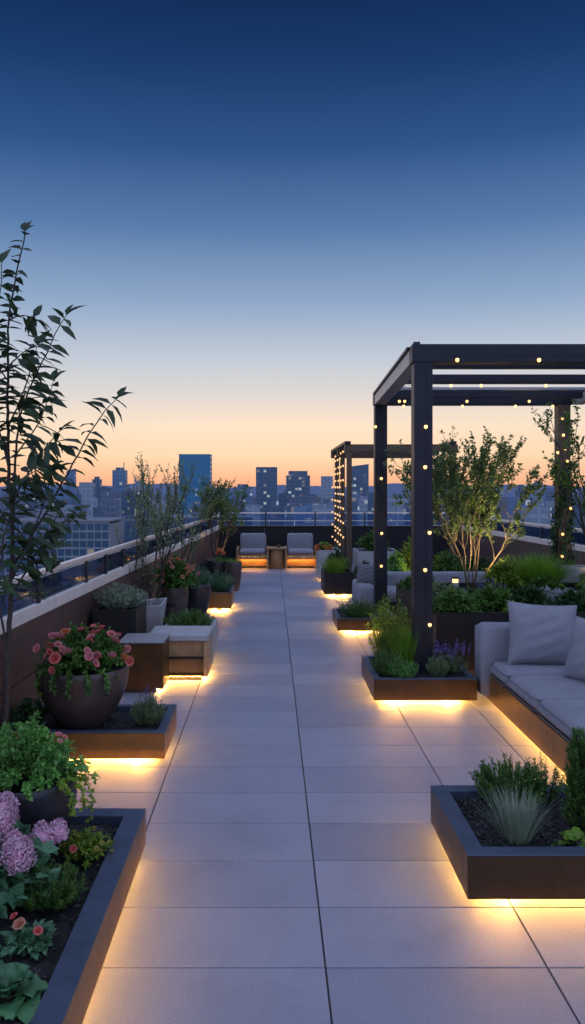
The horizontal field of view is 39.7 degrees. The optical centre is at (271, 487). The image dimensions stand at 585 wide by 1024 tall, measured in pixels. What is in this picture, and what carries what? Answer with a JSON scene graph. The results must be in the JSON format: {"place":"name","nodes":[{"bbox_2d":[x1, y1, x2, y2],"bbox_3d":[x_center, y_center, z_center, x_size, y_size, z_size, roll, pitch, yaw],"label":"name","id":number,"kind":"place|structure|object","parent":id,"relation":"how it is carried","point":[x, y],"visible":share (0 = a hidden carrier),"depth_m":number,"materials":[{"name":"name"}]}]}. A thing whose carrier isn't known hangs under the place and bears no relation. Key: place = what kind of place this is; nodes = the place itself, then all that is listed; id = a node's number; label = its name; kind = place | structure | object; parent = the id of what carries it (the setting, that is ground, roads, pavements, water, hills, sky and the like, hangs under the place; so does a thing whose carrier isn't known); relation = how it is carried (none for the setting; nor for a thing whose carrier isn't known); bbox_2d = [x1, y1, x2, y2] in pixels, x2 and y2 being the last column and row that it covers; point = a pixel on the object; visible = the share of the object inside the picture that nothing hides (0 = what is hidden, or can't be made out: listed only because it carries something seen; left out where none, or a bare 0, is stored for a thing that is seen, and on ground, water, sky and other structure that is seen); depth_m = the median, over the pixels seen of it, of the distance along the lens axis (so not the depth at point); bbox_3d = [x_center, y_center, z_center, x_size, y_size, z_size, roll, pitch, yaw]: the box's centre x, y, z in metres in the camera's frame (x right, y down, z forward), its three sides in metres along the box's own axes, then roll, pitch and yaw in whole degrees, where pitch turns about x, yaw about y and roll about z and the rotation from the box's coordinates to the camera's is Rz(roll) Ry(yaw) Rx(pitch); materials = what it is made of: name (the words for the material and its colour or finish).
{"place":"outdoors","nodes":[
{"label":"outdoors","id":0,"kind":"place"},
{"bbox_2d":[5,512,125,583],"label":"office building","id":1,"kind":"structure","parent":0,"point":[94,534],"depth_m":250.02,"materials":[{"name":"grey glass"}]},
{"bbox_2d":[0,221,131,730],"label":"young tree","id":2,"kind":"object","parent":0,"point":[28,361],"visible":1,"depth_m":4.11,"materials":[{"name":"green plant"}]},
{"bbox_2d":[120,516,163,548],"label":"building","id":3,"kind":"structure","parent":0,"point":[128,527],"depth_m":300.00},
{"bbox_2d":[164,512,252,528],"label":"building","id":4,"kind":"structure","parent":0,"point":[190,519],"depth_m":270.00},
{"bbox_2d":[202,560,228,574],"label":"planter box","id":5,"kind":"object","parent":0,"point":[205,563],"visible":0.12,"depth_m":14.30,"materials":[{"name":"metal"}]},
{"bbox_2d":[185,475,248,558],"bbox_3d":[-0.810,0.577,14.841,1.564,1.638,1.150,0,0,43],"label":"tree","id":6,"kind":"object","parent":5,"relation":"on","point":[221,502],"visible":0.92,"depth_m":14.75,"materials":[{"name":"green plant"}]},
{"bbox_2d":[0,497,582,590],"bbox_3d":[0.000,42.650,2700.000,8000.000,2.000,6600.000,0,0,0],"label":"city ground","id":7,"kind":"structure","parent":0,"point":[504,502],"depth_m":1786.65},
{"bbox_2d":[79,482,93,516],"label":"tower block","id":8,"kind":"structure","parent":7,"relation":"on","point":[86,490],"depth_m":850.00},
{"bbox_2d":[112,467,127,491],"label":"tower block","id":9,"kind":"structure","parent":7,"relation":"on","point":[119,475],"depth_m":950.00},
{"bbox_2d":[121,488,132,515],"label":"city building","id":10,"kind":"structure","parent":7,"relation":"on","point":[126,505],"depth_m":556.30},
{"bbox_2d":[179,454,211,514],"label":"tower block","id":11,"kind":"structure","parent":7,"relation":"on","point":[204,465],"depth_m":900.00,"materials":[{"name":"blue glass"}]},
{"bbox_2d":[256,467,276,522],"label":"tower block","id":12,"kind":"structure","parent":7,"relation":"on","point":[266,487],"depth_m":950.00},
{"bbox_2d":[286,471,309,496],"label":"tower block","id":13,"kind":"structure","parent":7,"relation":"on","point":[297,483],"depth_m":950.00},
{"bbox_2d":[312,499,333,524],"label":"city building","id":14,"kind":"structure","parent":7,"relation":"on","point":[325,506],"depth_m":396.66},
{"bbox_2d":[321,476,332,504],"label":"tower block","id":15,"kind":"structure","parent":7,"relation":"on","point":[326,487],"depth_m":980.00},
{"bbox_2d":[352,464,368,519],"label":"tower block","id":16,"kind":"structure","parent":7,"relation":"on","point":[360,478],"depth_m":1000.00,"materials":[{"name":"blue glass"}]},
{"bbox_2d":[0,483,583,496],"bbox_3d":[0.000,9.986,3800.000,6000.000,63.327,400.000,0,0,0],"label":"hills","id":17,"kind":"structure","parent":0,"point":[393,488],"depth_m":3661.10,"materials":[{"name":"blue"}]},
{"bbox_2d":[0,0,584,487],"label":"sky","id":18,"kind":"structure","parent":0,"point":[254,209],"materials":[{"name":"blue"}]},
{"bbox_2d":[72,563,584,1023],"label":"paving","id":19,"kind":"structure","parent":0,"point":[218,922],"depth_m":3.59,"materials":[{"name":"grey tile"}]},
{"bbox_2d":[0,808,145,1023],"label":"planter box","id":20,"kind":"object","parent":19,"relation":"on","point":[68,966],"visible":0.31,"depth_m":2.77,"materials":[{"name":"metal"}]},
{"bbox_2d":[0,959,47,1023],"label":"broad leaf plant","id":21,"kind":"object","parent":20,"relation":"on","point":[17,976],"visible":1,"depth_m":2.32,"materials":[{"name":"green plant"}]},
{"bbox_2d":[0,912,56,959],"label":"bedding flower","id":22,"kind":"object","parent":20,"relation":"on","point":[24,937],"visible":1,"depth_m":2.57,"materials":[{"name":"green plant"}]},
{"bbox_2d":[0,791,68,918],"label":"hydrangea","id":23,"kind":"object","parent":20,"relation":"on","point":[23,851],"visible":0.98,"depth_m":2.82,"materials":[{"name":"pink plant"}]},
{"bbox_2d":[0,770,77,856],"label":"plant pot","id":24,"kind":"object","parent":20,"relation":"on","point":[47,805],"visible":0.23,"depth_m":3.15,"materials":[{"name":"black ceramic"}]},
{"bbox_2d":[0,710,100,821],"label":"leafy plant","id":25,"kind":"object","parent":24,"relation":"on","point":[32,757],"visible":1,"depth_m":3.23,"materials":[{"name":"green plant"}]},
{"bbox_2d":[19,859,87,911],"bbox_3d":[-0.772,1.396,2.858,0.251,0.167,0.253,0,0,0],"label":"needle shrub","id":26,"kind":"object","parent":20,"relation":"on","point":[64,889],"visible":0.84,"depth_m":2.82,"materials":[{"name":"green plant"}]},
{"bbox_2d":[58,826,114,869],"bbox_3d":[-0.733,1.410,3.193,0.232,0.139,0.231,0,0,0],"label":"flowering shrub","id":27,"kind":"object","parent":20,"relation":"on","point":[82,848],"visible":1,"depth_m":3.17,"materials":[{"name":"green plant"}]},
{"bbox_2d":[8,704,176,758],"bbox_3d":[-1.126,1.549,5.110,0.991,0.203,0.623,0,0,0],"label":"planter box","id":28,"kind":"object","parent":19,"relation":"on","point":[121,733],"visible":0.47,"depth_m":4.80,"materials":[{"name":"metal"}]},
{"bbox_2d":[8,697,47,729],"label":"groundcover","id":29,"kind":"object","parent":28,"relation":"on","point":[27,708],"visible":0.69,"depth_m":4.95,"materials":[{"name":"green plant"}]},
{"bbox_2d":[36,662,128,728],"bbox_3d":[-1.190,1.306,5.120,0.572,0.364,0.572,0,0,0],"label":"plant pot","id":30,"kind":"object","parent":28,"relation":"on","point":[80,710],"visible":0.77,"depth_m":4.91,"materials":[{"name":"grey ceramic"}]},
{"bbox_2d":[31,621,133,699],"bbox_3d":[-1.174,1.055,5.100,0.644,0.444,0.680,0,0,0],"label":"flowering shrub","id":31,"kind":"object","parent":30,"relation":"on","point":[83,651],"visible":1,"depth_m":4.97,"materials":[{"name":"pink plant"}]},
{"bbox_2d":[129,684,165,726],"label":"lavender plant","id":32,"kind":"object","parent":28,"relation":"on","point":[146,714],"visible":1,"depth_m":5.02,"materials":[{"name":"green plant"}]},
{"bbox_2d":[0,525,219,728],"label":"parapet wall","id":33,"kind":"structure","parent":19,"relation":"on","point":[35,623],"depth_m":6.07,"materials":[{"name":"concrete"}]},
{"bbox_2d":[0,515,218,616],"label":"glass railing","id":34,"kind":"object","parent":33,"relation":"on","point":[84,572],"visible":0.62,"depth_m":6.89,"materials":[{"name":"glass"}]},
{"bbox_2d":[92,601,145,651],"bbox_3d":[-1.343,1.350,7.210,0.378,0.600,0.583,0,0,0],"label":"planter box","id":35,"kind":"object","parent":19,"relation":"on","point":[125,622],"visible":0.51,"depth_m":6.92,"materials":[{"name":"metal"}]},
{"bbox_2d":[94,582,147,609],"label":"rosemary shrub","id":36,"kind":"object","parent":35,"relation":"on","point":[119,599],"visible":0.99,"depth_m":7.12,"materials":[{"name":"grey plant"}]},
{"bbox_2d":[118,633,169,691],"bbox_3d":[-1.042,1.442,6.680,0.365,0.415,0.390,0,0,0],"label":"side table","id":37,"kind":"object","parent":19,"relation":"on","point":[149,652],"visible":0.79,"depth_m":6.49,"materials":[{"name":"brown wood"}]},
{"bbox_2d":[114,451,178,598],"bbox_3d":[-1.260,0.631,8.724,0.644,2.041,0.716,0,0,16],"label":"sapling","id":38,"kind":"object","parent":19,"relation":"on","point":[141,535],"visible":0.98,"depth_m":8.64,"materials":[{"name":"green plant"}]},
{"bbox_2d":[144,598,166,632],"bbox_3d":[-1.190,1.380,7.990,0.279,0.540,0.379,0,0,0],"label":"tapered planter","id":39,"kind":"object","parent":19,"relation":"on","point":[155,615],"visible":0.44,"depth_m":7.83,"materials":[{"name":"concrete"}]},
{"bbox_2d":[163,604,174,625],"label":"planter box","id":40,"kind":"object","parent":19,"relation":"on","point":[169,608],"visible":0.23,"depth_m":9.04,"materials":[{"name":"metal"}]},
{"bbox_2d":[123,455,196,597],"bbox_3d":[-1.230,0.498,9.295,0.573,1.789,1.269,0,0,-43],"label":"sapling","id":41,"kind":"object","parent":40,"relation":"on","point":[174,507],"visible":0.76,"depth_m":9.12,"materials":[{"name":"green plant"}]},
{"bbox_2d":[158,586,187,615],"bbox_3d":[-1.160,1.408,9.600,0.357,0.484,0.357,0,0,0],"label":"plant pot","id":42,"kind":"object","parent":19,"relation":"on","point":[178,597],"visible":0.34,"depth_m":9.45,"materials":[{"name":"brown ceramic"}]},
{"bbox_2d":[147,551,201,591],"bbox_3d":[-1.175,0.974,9.591,0.698,0.453,0.745,0,0,0],"label":"rose bush","id":43,"kind":"object","parent":42,"relation":"on","point":[177,575],"visible":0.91,"depth_m":9.50,"materials":[{"name":"green plant"}]},
{"bbox_2d":[136,460,212,565],"bbox_3d":[-1.344,0.639,10.986,1.058,2.028,0.550,0,0,16],"label":"sapling","id":44,"kind":"object","parent":19,"relation":"on","point":[200,514],"visible":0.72,"depth_m":11.01,"materials":[{"name":"green plant"}]},
{"bbox_2d":[150,626,212,679],"bbox_3d":[-0.790,1.450,7.107,0.520,0.400,0.465,0,0,0],"label":"bench","id":45,"kind":"object","parent":19,"relation":"on","point":[189,652],"visible":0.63,"depth_m":6.94,"materials":[{"name":"concrete"}]},
{"bbox_2d":[164,618,217,663],"bbox_3d":[-0.765,1.470,7.680,0.473,0.360,0.643,0,0,0],"label":"planter box","id":46,"kind":"object","parent":19,"relation":"on","point":[214,641],"visible":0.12,"depth_m":7.58,"materials":[{"name":"concrete"}]},
{"bbox_2d":[162,607,215,625],"bbox_3d":[-0.770,1.225,7.627,0.534,0.197,0.531,0,0,0],"label":"juniper","id":47,"kind":"object","parent":46,"relation":"on","point":[191,618],"visible":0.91,"depth_m":7.57,"materials":[{"name":"green plant"}]},
{"bbox_2d":[187,582,210,616],"bbox_3d":[-0.930,1.428,10.200,0.337,0.444,0.337,0,0,0],"label":"plant pot","id":48,"kind":"object","parent":19,"relation":"on","point":[198,598],"visible":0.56,"depth_m":10.06,"materials":[{"name":"black ceramic"}]},
{"bbox_2d":[207,559,226,585],"bbox_3d":[-0.880,1.413,13.150,0.331,0.474,0.331,0,0,0],"label":"plant pot","id":49,"kind":"object","parent":19,"relation":"on","point":[213,565],"visible":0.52,"depth_m":13.01,"materials":[{"name":"black ceramic"}]},
{"bbox_2d":[208,586,233,609],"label":"planter box","id":50,"kind":"object","parent":19,"relation":"on","point":[219,600],"visible":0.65,"depth_m":10.76,"materials":[{"name":"metal"}]},
{"bbox_2d":[207,569,234,591],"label":"herb plant","id":51,"kind":"object","parent":50,"relation":"on","point":[223,586],"visible":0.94,"depth_m":11.06,"materials":[{"name":"green plant"}]},
{"bbox_2d":[227,561,241,590],"bbox_3d":[-0.590,1.418,13.000,0.237,0.464,0.237,0,0,0],"label":"plant pot","id":52,"kind":"object","parent":19,"relation":"on","point":[234,569],"visible":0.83,"depth_m":12.91,"materials":[{"name":"brown ceramic"}]},
{"bbox_2d":[236,533,268,567],"bbox_3d":[-0.380,1.304,16.790,0.660,0.692,0.760,0,0,0],"label":"armchair","id":53,"kind":"object","parent":19,"relation":"on","point":[251,552],"visible":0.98,"depth_m":16.69,"materials":[{"name":"grey fabric"}]},
{"bbox_2d":[266,546,286,568],"bbox_3d":[0.115,1.435,16.600,0.420,0.430,0.420,0,0,0],"label":"coffee table","id":54,"kind":"object","parent":19,"relation":"on","point":[276,557],"visible":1,"depth_m":16.47,"materials":[{"name":"brown wood"}]},
{"bbox_2d":[284,533,316,567],"bbox_3d":[0.610,1.304,16.790,0.660,0.692,0.760,0,0,0],"label":"armchair","id":55,"kind":"object","parent":19,"relation":"on","point":[301,553],"visible":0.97,"depth_m":16.69,"materials":[{"name":"grey fabric"}]},
{"bbox_2d":[317,547,340,578],"bbox_3d":[1.030,1.375,14.600,0.383,0.550,0.803,0,0,0],"label":"planter box","id":56,"kind":"object","parent":19,"relation":"on","point":[326,553],"visible":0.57,"depth_m":14.20,"materials":[{"name":"concrete"}]},
{"bbox_2d":[321,568,354,595],"bbox_3d":[1.030,1.470,12.600,0.463,0.360,0.803,0,0,0],"label":"planter box","id":57,"kind":"object","parent":19,"relation":"on","point":[337,584],"visible":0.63,"depth_m":12.20,"materials":[{"name":"metal"}]},
{"bbox_2d":[217,525,460,562],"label":"back wall","id":58,"kind":"structure","parent":19,"relation":"on","point":[397,536],"depth_m":17.61,"materials":[{"name":"metal"}]},
{"bbox_2d":[214,512,463,525],"bbox_3d":[1.500,0.680,17.680,5.500,0.300,0.040,0,0,0],"label":"glass railing","id":59,"kind":"object","parent":58,"relation":"on","point":[314,513],"visible":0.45,"depth_m":17.66,"materials":[{"name":"glass"}]},
{"bbox_2d":[332,608,396,630],"bbox_3d":[1.082,1.560,9.480,0.679,0.180,0.763,0,0,0],"label":"planter box","id":60,"kind":"object","parent":19,"relation":"on","point":[342,622],"visible":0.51,"depth_m":9.10,"materials":[{"name":"metal"}]},
{"bbox_2d":[337,597,377,617],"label":"herb plant","id":61,"kind":"object","parent":60,"relation":"on","point":[358,608],"visible":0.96,"depth_m":9.34,"materials":[{"name":"green plant"}]},
{"bbox_2d":[353,548,398,574],"bbox_3d":[1.925,1.401,15.000,0.753,0.502,0.803,0,0,0],"label":"planter box","id":62,"kind":"object","parent":19,"relation":"on","point":[360,555],"visible":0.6,"depth_m":14.60,"materials":[{"name":"concrete"}]},
{"bbox_2d":[355,529,389,550],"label":"shrub","id":63,"kind":"object","parent":62,"relation":"on","point":[367,543],"visible":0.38,"depth_m":14.92,"materials":[{"name":"green plant"}]},
{"bbox_2d":[331,441,457,569],"bbox_3d":[2.160,0.440,15.000,1.880,2.420,3.200,0,0,0],"label":"pergola","id":64,"kind":"object","parent":19,"relation":"on","point":[349,449],"visible":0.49,"depth_m":13.53,"materials":[{"name":"brown metal"}]},
{"bbox_2d":[362,656,476,700],"bbox_3d":[1.165,1.546,6.535,0.782,0.207,0.853,0,0,0],"label":"planter box","id":65,"kind":"object","parent":19,"relation":"on","point":[427,686],"visible":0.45,"depth_m":6.11,"materials":[{"name":"metal"}]},
{"bbox_2d":[364,590,410,662],"bbox_3d":[0.990,1.160,6.717,0.440,0.642,0.427,0,0,0],"label":"feathery shrub","id":66,"kind":"object","parent":65,"relation":"on","point":[377,625],"visible":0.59,"depth_m":6.69,"materials":[{"name":"green plant"}]},
{"bbox_2d":[369,647,408,676],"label":"thyme bush","id":67,"kind":"object","parent":65,"relation":"on","point":[383,668],"visible":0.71,"depth_m":6.34,"materials":[{"name":"green plant"}]},
{"bbox_2d":[387,655,418,676],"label":"thyme bush","id":68,"kind":"object","parent":65,"relation":"on","point":[400,669],"visible":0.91,"depth_m":6.21,"materials":[{"name":"green plant"}]},
{"bbox_2d":[426,655,448,676],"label":"lavender plant","id":69,"kind":"object","parent":65,"relation":"on","point":[436,669],"visible":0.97,"depth_m":6.27,"materials":[{"name":"green plant"}]},
{"bbox_2d":[433,638,470,673],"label":"lavender plant","id":70,"kind":"object","parent":65,"relation":"on","point":[454,666],"visible":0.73,"depth_m":6.41,"materials":[{"name":"purple plant"}]},
{"bbox_2d":[352,571,486,615],"bbox_3d":[1.995,1.389,10.545,1.810,0.522,0.850,0,0,0],"label":"lounge sofa","id":71,"kind":"object","parent":19,"relation":"on","point":[364,591],"visible":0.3,"depth_m":10.78,"materials":[{"name":"fabric"}]},
{"bbox_2d":[356,563,373,584],"bbox_3d":[1.239,1.120,10.499,0.278,0.277,0.126,0,-12,20],"label":"throw pillow","id":72,"kind":"object","parent":71,"relation":"on","point":[365,573],"visible":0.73,"depth_m":10.46,"materials":[{"name":"grey fabric"}]},
{"bbox_2d":[373,342,584,671],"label":"pergola","id":73,"kind":"object","parent":19,"relation":"on","point":[415,364],"visible":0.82,"depth_m":6.75,"materials":[{"name":"metal"}]},
{"bbox_2d":[423,380,431,638],"bbox_3d":[1.244,0.110,6.449,0.067,2.200,0.047,0,0,0],"label":"string light","id":74,"kind":"object","parent":73,"relation":"attached to","point":[425,569],"visible":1,"depth_m":6.47,"materials":[{"name":"metal"}]},
{"bbox_2d":[547,460,579,564],"bbox_3d":[3.578,0.536,9.899,0.403,1.809,0.383,0,0,0],"label":"climbing vine","id":75,"kind":"object","parent":73,"relation":"attached to","point":[555,534],"visible":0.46,"depth_m":9.82,"materials":[{"name":"green plant"}]},
{"bbox_2d":[396,582,584,674],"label":"planter box","id":76,"kind":"object","parent":19,"relation":"on","point":[450,627],"visible":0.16,"depth_m":7.12,"materials":[{"name":"metal"}]},
{"bbox_2d":[384,426,457,520],"bbox_3d":[1.829,0.231,9.311,0.855,1.845,0.938,0,0,28],"label":"tree","id":77,"kind":"object","parent":76,"relation":"on","point":[406,494],"visible":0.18,"depth_m":9.11,"materials":[{"name":"green plant"}]},
{"bbox_2d":[433,580,466,599],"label":"shrub","id":78,"kind":"object","parent":76,"relation":"on","point":[438,588],"visible":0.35,"depth_m":8.26,"materials":[{"name":"green plant"}]},
{"bbox_2d":[433,586,482,613],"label":"shrub","id":79,"kind":"object","parent":76,"relation":"on","point":[452,600],"visible":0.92,"depth_m":7.24,"materials":[{"name":"green plant"}]},
{"bbox_2d":[382,426,548,592],"bbox_3d":[2.071,0.260,8.769,1.681,1.787,1.459,0,0,0],"label":"tree","id":80,"kind":"object","parent":76,"relation":"on","point":[459,501],"visible":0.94,"depth_m":8.67,"materials":[{"name":"green plant"}]},
{"bbox_2d":[465,581,514,611],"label":"shrub","id":81,"kind":"object","parent":76,"relation":"on","point":[489,598],"visible":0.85,"depth_m":7.41,"materials":[{"name":"green plant"}]},
{"bbox_2d":[482,555,526,590],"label":"shrub","id":82,"kind":"object","parent":76,"relation":"on","point":[507,574],"visible":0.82,"depth_m":8.82,"materials":[{"name":"green plant"}]},
{"bbox_2d":[508,584,554,605],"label":"shrub","id":83,"kind":"object","parent":76,"relation":"on","point":[532,594],"visible":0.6,"depth_m":7.33,"materials":[{"name":"green plant"}]},
{"bbox_2d":[482,548,584,588],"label":"ornamental grass","id":84,"kind":"object","parent":76,"relation":"on","point":[530,568],"depth_m":8.98,"materials":[{"name":"green plant"}]},
{"bbox_2d":[520,574,565,591],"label":"shrub","id":85,"kind":"object","parent":76,"relation":"on","point":[551,583],"visible":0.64,"depth_m":8.67,"materials":[{"name":"green plant"}]},
{"bbox_2d":[531,400,584,535],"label":"tree","id":86,"kind":"object","parent":76,"relation":"on","point":[569,480],"visible":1,"depth_m":8.47,"materials":[{"name":"green plant"}]},
{"bbox_2d":[551,587,584,611],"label":"shrub","id":87,"kind":"object","parent":76,"relation":"on","point":[570,597],"visible":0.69,"depth_m":7.34,"materials":[{"name":"green plant"}]},
{"bbox_2d":[430,785,584,898],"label":"planter box","id":88,"kind":"object","parent":19,"relation":"on","point":[486,860],"visible":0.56,"depth_m":3.22,"materials":[{"name":"metal"}]},
{"bbox_2d":[468,752,553,809],"bbox_3d":[1.103,1.343,3.721,0.383,0.247,0.406,0,0,0],"label":"yew shrub","id":89,"kind":"object","parent":88,"relation":"on","point":[487,779],"visible":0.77,"depth_m":3.67,"materials":[{"name":"green plant"}]},
{"bbox_2d":[471,782,558,845],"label":"ornamental grass","id":90,"kind":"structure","parent":88,"relation":"on","point":[516,832],"depth_m":3.35,"materials":[{"name":"green plant"}]},
{"bbox_2d":[522,752,564,805],"bbox_3d":[1.269,1.348,3.736,0.196,0.236,0.197,0,0,0],"label":"rosemary shrub","id":91,"kind":"object","parent":88,"relation":"on","point":[554,792],"visible":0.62,"depth_m":3.72,"materials":[{"name":"green plant"}]},
{"bbox_2d":[551,827,584,846],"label":"broad leaf plant","id":92,"kind":"object","parent":88,"relation":"on","point":[576,833],"visible":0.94,"depth_m":3.34,"materials":[{"name":"green plant"}]},
{"bbox_2d":[558,725,584,827],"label":"columnar conifer","id":93,"kind":"object","parent":88,"relation":"on","point":[574,791],"visible":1,"depth_m":3.48,"materials":[{"name":"green plant"}]},
{"bbox_2d":[461,526,584,567],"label":"parapet wall","id":94,"kind":"structure","parent":19,"relation":"on","point":[527,544],"depth_m":14.30,"materials":[{"name":"metal"}]},
{"bbox_2d":[470,517,584,544],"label":"glass railing","id":95,"kind":"object","parent":94,"relation":"on","point":[540,531],"visible":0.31,"depth_m":13.22,"materials":[{"name":"glass"}]},
{"bbox_2d":[475,622,584,773],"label":"corner sofa","id":96,"kind":"object","parent":19,"relation":"on","point":[541,707],"visible":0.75,"depth_m":5.37,"materials":[{"name":"grey fabric"}]},
{"bbox_2d":[507,601,576,664],"bbox_3d":[1.989,1.075,5.939,0.507,0.458,0.186,3,-14,4],"label":"throw pillow","id":97,"kind":"object","parent":96,"relation":"on","point":[540,634],"visible":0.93,"depth_m":5.88,"materials":[{"name":"grey fabric"}]},
{"bbox_2d":[562,616,584,681],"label":"throw pillow","id":98,"kind":"object","parent":96,"relation":"on","point":[574,668],"visible":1,"depth_m":5.41,"materials":[{"name":"grey fabric"}]},
{"bbox_2d":[555,565,584,581],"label":"planter box","id":99,"kind":"object","parent":19,"relation":"on","point":[579,571],"visible":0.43,"depth_m":9.45,"materials":[{"name":"concrete"}]},
{"bbox_2d":[310,554,350,572],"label":"ornamental grass","id":100,"kind":"object","parent":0,"point":[335,566],"depth_m":12.37,"materials":[{"name":"green plant"}]},
{"bbox_2d":[359,494,367,524],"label":"city building","id":101,"kind":"structure","parent":0,"point":[363,504],"depth_m":793.79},
{"bbox_2d":[387,553,410,571],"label":"shrub","id":102,"kind":"object","parent":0,"point":[396,564],"visible":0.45,"depth_m":11.53,"materials":[{"name":"green plant"}]},
{"bbox_2d":[393,536,410,570],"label":"shrub","id":103,"kind":"object","parent":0,"point":[407,557],"visible":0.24,"depth_m":11.88,"materials":[{"name":"green plant"}]},
{"bbox_2d":[382,620,422,663],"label":"ornamental grass","id":104,"kind":"object","parent":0,"point":[404,646],"depth_m":6.44,"materials":[{"name":"green plant"}]},
{"bbox_2d":[433,548,472,571],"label":"shrub","id":105,"kind":"object","parent":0,"point":[447,564],"visible":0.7,"depth_m":11.62,"materials":[{"name":"green plant"}]},
{"bbox_2d":[463,553,492,571],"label":"shrub","id":106,"kind":"object","parent":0,"point":[483,564],"visible":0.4,"depth_m":11.72,"materials":[{"name":"green plant"}]},
{"bbox_2d":[522,507,547,527],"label":"city building","id":107,"kind":"structure","parent":0,"point":[538,515],"depth_m":326.03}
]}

